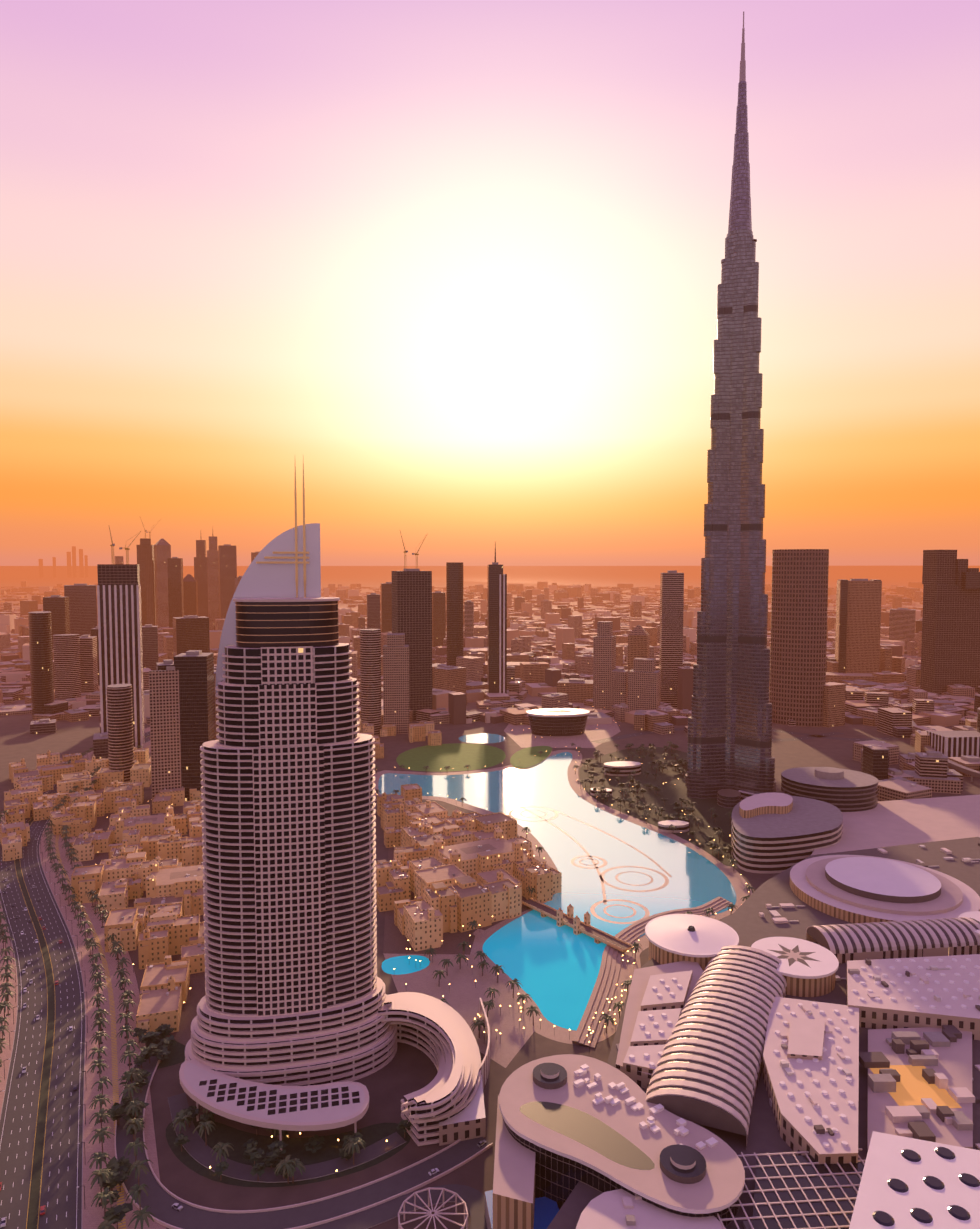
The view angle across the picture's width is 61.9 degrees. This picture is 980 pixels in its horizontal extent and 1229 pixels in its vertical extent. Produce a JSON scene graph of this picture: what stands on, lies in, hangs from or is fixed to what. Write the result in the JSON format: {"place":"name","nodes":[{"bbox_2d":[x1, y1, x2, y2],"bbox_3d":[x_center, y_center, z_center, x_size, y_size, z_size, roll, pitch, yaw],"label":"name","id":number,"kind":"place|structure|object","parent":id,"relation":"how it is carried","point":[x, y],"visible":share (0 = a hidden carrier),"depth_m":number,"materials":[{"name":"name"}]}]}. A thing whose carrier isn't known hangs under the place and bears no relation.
{"place":"outdoors","nodes":[
{"label":"outdoors","id":0,"kind":"place"},
{"bbox_2d":[0,566,979,1228],"bbox_3d":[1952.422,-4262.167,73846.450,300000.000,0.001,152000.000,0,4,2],"label":"ground","id":1,"kind":"structure","parent":0,"point":[408,1068],"depth_m":505.71,"materials":[{"name":"grey concrete"}]},
{"bbox_2d":[0,727,165,1228],"bbox_3d":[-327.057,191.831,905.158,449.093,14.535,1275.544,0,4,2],"label":"boulevard","id":2,"kind":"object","parent":1,"relation":"on","point":[70,1046],"visible":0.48,"depth_m":427.37,"materials":[{"name":"grey asphalt"}]},
{"bbox_2d":[0,718,561,1045],"bbox_3d":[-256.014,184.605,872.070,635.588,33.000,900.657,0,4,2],"label":"old town buildings","id":3,"kind":"structure","parent":1,"relation":"on","point":[140,872],"depth_m":638.08,"materials":[{"name":"plaster"},{"name":"stone"},{"name":"glass"}]},
{"bbox_2d":[185,462,396,1085],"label":"skyscraper","id":4,"kind":"structure","parent":1,"relation":"on","point":[295,995],"depth_m":398.17,"materials":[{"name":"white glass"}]},
{"bbox_2d":[98,992,492,1228],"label":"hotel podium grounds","id":5,"kind":"structure","parent":1,"relation":"on","point":[445,1106],"depth_m":356.59,"materials":[{"name":"white concrete"}]},
{"bbox_2d":[97,720,746,1053],"bbox_3d":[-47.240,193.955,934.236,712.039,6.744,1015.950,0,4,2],"label":"street lamps","id":6,"kind":"object","parent":1,"relation":"on","point":[518,993],"visible":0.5,"depth_m":479.09,"materials":[{"name":"grey metal"}]},
{"bbox_2d":[0,581,977,726],"bbox_3d":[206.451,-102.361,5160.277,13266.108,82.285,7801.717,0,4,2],"label":"city","id":7,"kind":"object","parent":1,"relation":"on","point":[457,687],"visible":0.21,"depth_m":2035.79,"materials":[{"name":"concrete"}]},
{"bbox_2d":[14,587,979,800],"bbox_3d":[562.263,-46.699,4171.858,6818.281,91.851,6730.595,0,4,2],"label":"town","id":8,"kind":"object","parent":1,"relation":"on","point":[923,773],"visible":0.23,"depth_m":1283.34,"materials":[{"name":"beige concrete"}]},
{"bbox_2d":[28,518,979,800],"bbox_3d":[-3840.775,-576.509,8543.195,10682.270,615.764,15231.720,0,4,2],"label":"high-rise buildings","id":9,"kind":"structure","parent":1,"relation":"on","point":[86,638],"depth_m":1402.62,"materials":[{"name":"concrete"}]},
{"bbox_2d":[374,703,775,1067],"bbox_3d":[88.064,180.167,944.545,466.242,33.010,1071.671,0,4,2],"label":"waterfront promenade","id":10,"kind":"structure","parent":1,"relation":"on","point":[624,781],"depth_m":724.45,"materials":[{"name":"beige stone"}]},
{"bbox_2d":[687,11,774,798],"bbox_3d":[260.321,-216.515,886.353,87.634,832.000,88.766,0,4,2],"label":"skyscraper","id":11,"kind":"structure","parent":1,"relation":"on","point":[730,733],"depth_m":869.90,"materials":[{"name":"grey glass"}]},
{"bbox_2d":[485,767,979,1228],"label":"shopping mall","id":12,"kind":"structure","parent":1,"relation":"on","point":[796,1043],"depth_m":371.21,"materials":[{"name":"grey concrete"}]},
{"bbox_2d":[552,652,979,781],"bbox_3d":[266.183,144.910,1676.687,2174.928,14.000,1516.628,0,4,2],"label":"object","id":13,"kind":"object","parent":1,"relation":"on","point":[951,764],"visible":0.23,"depth_m":1194.49,"materials":[{"name":"grey"}]},
{"bbox_2d":[0,0,979,565],"label":"sky","id":14,"kind":"structure","parent":0,"point":[456,264],"materials":[{"name":"orange"}]},
{"bbox_2d":[56,566,979,595],"bbox_3d":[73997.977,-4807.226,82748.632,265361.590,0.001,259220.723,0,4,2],"label":"sea","id":15,"kind":"structure","parent":0,"point":[649,576],"depth_m":23168.64,"materials":[{"name":"red"}]},
{"bbox_2d":[378,733,736,1030],"bbox_3d":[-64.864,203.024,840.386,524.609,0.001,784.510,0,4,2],"label":"lake","id":16,"kind":"structure","parent":0,"point":[550,965],"depth_m":670.37,"materials":[{"name":"liquid"}]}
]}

